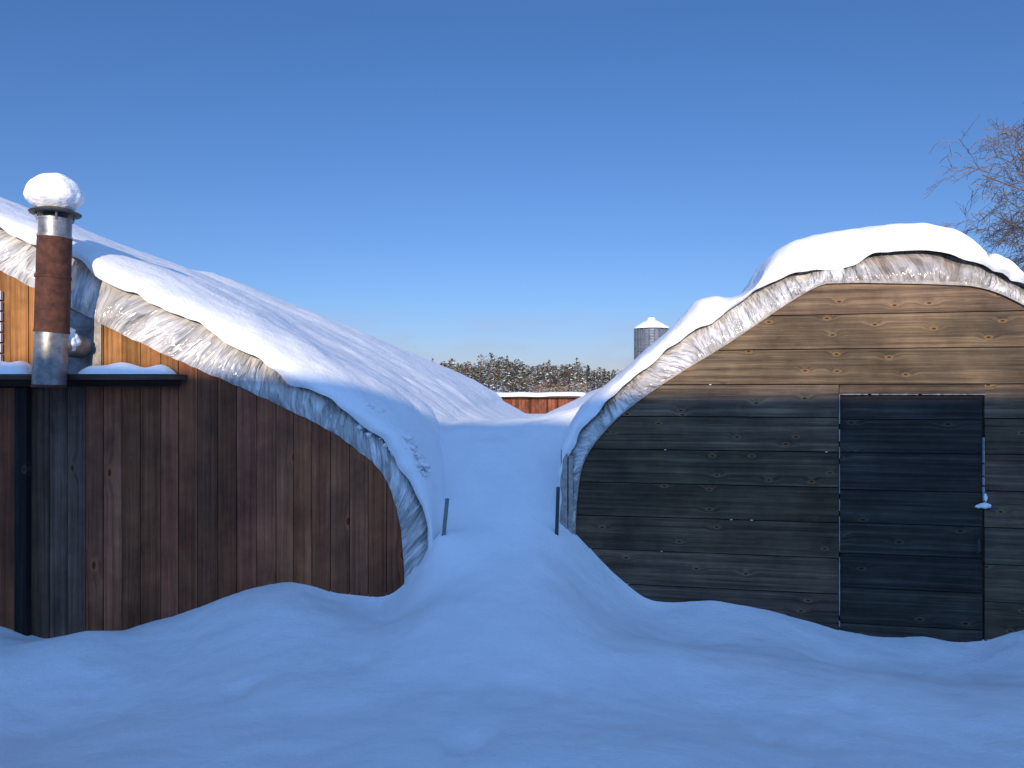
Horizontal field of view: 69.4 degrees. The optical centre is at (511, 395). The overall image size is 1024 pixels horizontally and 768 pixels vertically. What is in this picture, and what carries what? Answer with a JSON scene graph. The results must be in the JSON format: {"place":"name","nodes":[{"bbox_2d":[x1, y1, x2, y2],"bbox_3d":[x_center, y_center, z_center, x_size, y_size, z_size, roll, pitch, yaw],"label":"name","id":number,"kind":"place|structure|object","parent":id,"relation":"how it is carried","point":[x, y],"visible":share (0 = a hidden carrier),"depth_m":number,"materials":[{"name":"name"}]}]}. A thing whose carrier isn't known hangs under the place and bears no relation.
{"place":"outdoors","nodes":[
{"label":"outdoors","id":0,"kind":"place"},
{"bbox_2d":[0,346,1023,767],"bbox_3d":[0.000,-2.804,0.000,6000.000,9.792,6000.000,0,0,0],"label":"snow ground","id":1,"kind":"structure","parent":0,"point":[506,626],"depth_m":4.52,"materials":[{"name":"white snow"}]},
{"bbox_2d":[0,197,502,638],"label":"wooden greenhouse","id":2,"kind":"object","parent":1,"relation":"on","point":[186,439],"visible":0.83,"depth_m":5.98,"materials":[{"name":"red wood"}]},
{"bbox_2d":[23,173,92,387],"bbox_3d":[-3.485,-0.876,5.716,0.396,1.638,0.544,0,0,0],"label":"chimney pipe","id":3,"kind":"object","parent":2,"relation":"attached to","point":[56,200],"visible":1,"depth_m":5.54,"materials":[{"name":"metal"}]},
{"bbox_2d":[442,498,448,535],"bbox_3d":[-0.550,1.167,5.911,0.100,0.689,0.022,0,0,0],"label":"metal stake","id":4,"kind":"object","parent":1,"relation":"on","point":[446,506],"visible":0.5,"depth_m":5.90,"materials":[{"name":"grey metal"}]},
{"bbox_2d":[432,353,626,392],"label":"forest","id":5,"kind":"object","parent":1,"relation":"on","point":[509,374],"visible":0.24,"depth_m":221.72,"materials":[{"name":"green plant"}]},
{"bbox_2d":[496,392,584,413],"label":"wooden shed","id":6,"kind":"structure","parent":1,"relation":"on","point":[535,403],"depth_m":55.98,"materials":[{"name":"red wood"}]},
{"bbox_2d":[528,381,586,393],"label":"willow shrubs","id":7,"kind":"object","parent":1,"relation":"on","point":[575,388],"visible":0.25,"depth_m":125.82,"materials":[{"name":"brown plant"}]},
{"bbox_2d":[555,487,559,534],"bbox_3d":[0.372,1.021,6.111,0.048,0.528,0.021,0,0,0],"label":"metal stake","id":8,"kind":"object","parent":1,"relation":"on","point":[557,511],"visible":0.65,"depth_m":6.10,"materials":[{"name":"metal"}]},
{"bbox_2d":[634,317,668,359],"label":"grain silo","id":9,"kind":"object","parent":1,"relation":"on","point":[649,332],"visible":0.31,"depth_m":68.79,"materials":[{"name":"metal"}]},
{"bbox_2d":[559,223,1023,641],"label":"wooden greenhouse","id":10,"kind":"object","parent":1,"relation":"on","point":[826,429],"visible":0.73,"depth_m":5.88,"materials":[{"name":"brown wood"}]},
{"bbox_2d":[839,396,981,641],"bbox_3d":[3.114,1.212,5.792,1.026,2.410,0.021,0,0,11],"label":"door","id":11,"kind":"structure","parent":10,"relation":"in","point":[871,606],"depth_m":5.79,"materials":[{"name":"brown wood"}]},
{"bbox_2d":[924,115,1023,271],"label":"bare tree","id":12,"kind":"object","parent":1,"relation":"on","point":[1020,228],"visible":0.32,"depth_m":14.86,"materials":[{"name":"brown plant"}]},
{"bbox_2d":[0,0,1023,378],"label":"sky","id":13,"kind":"structure","parent":0,"point":[532,182],"materials":[{"name":"blue"}]}
]}

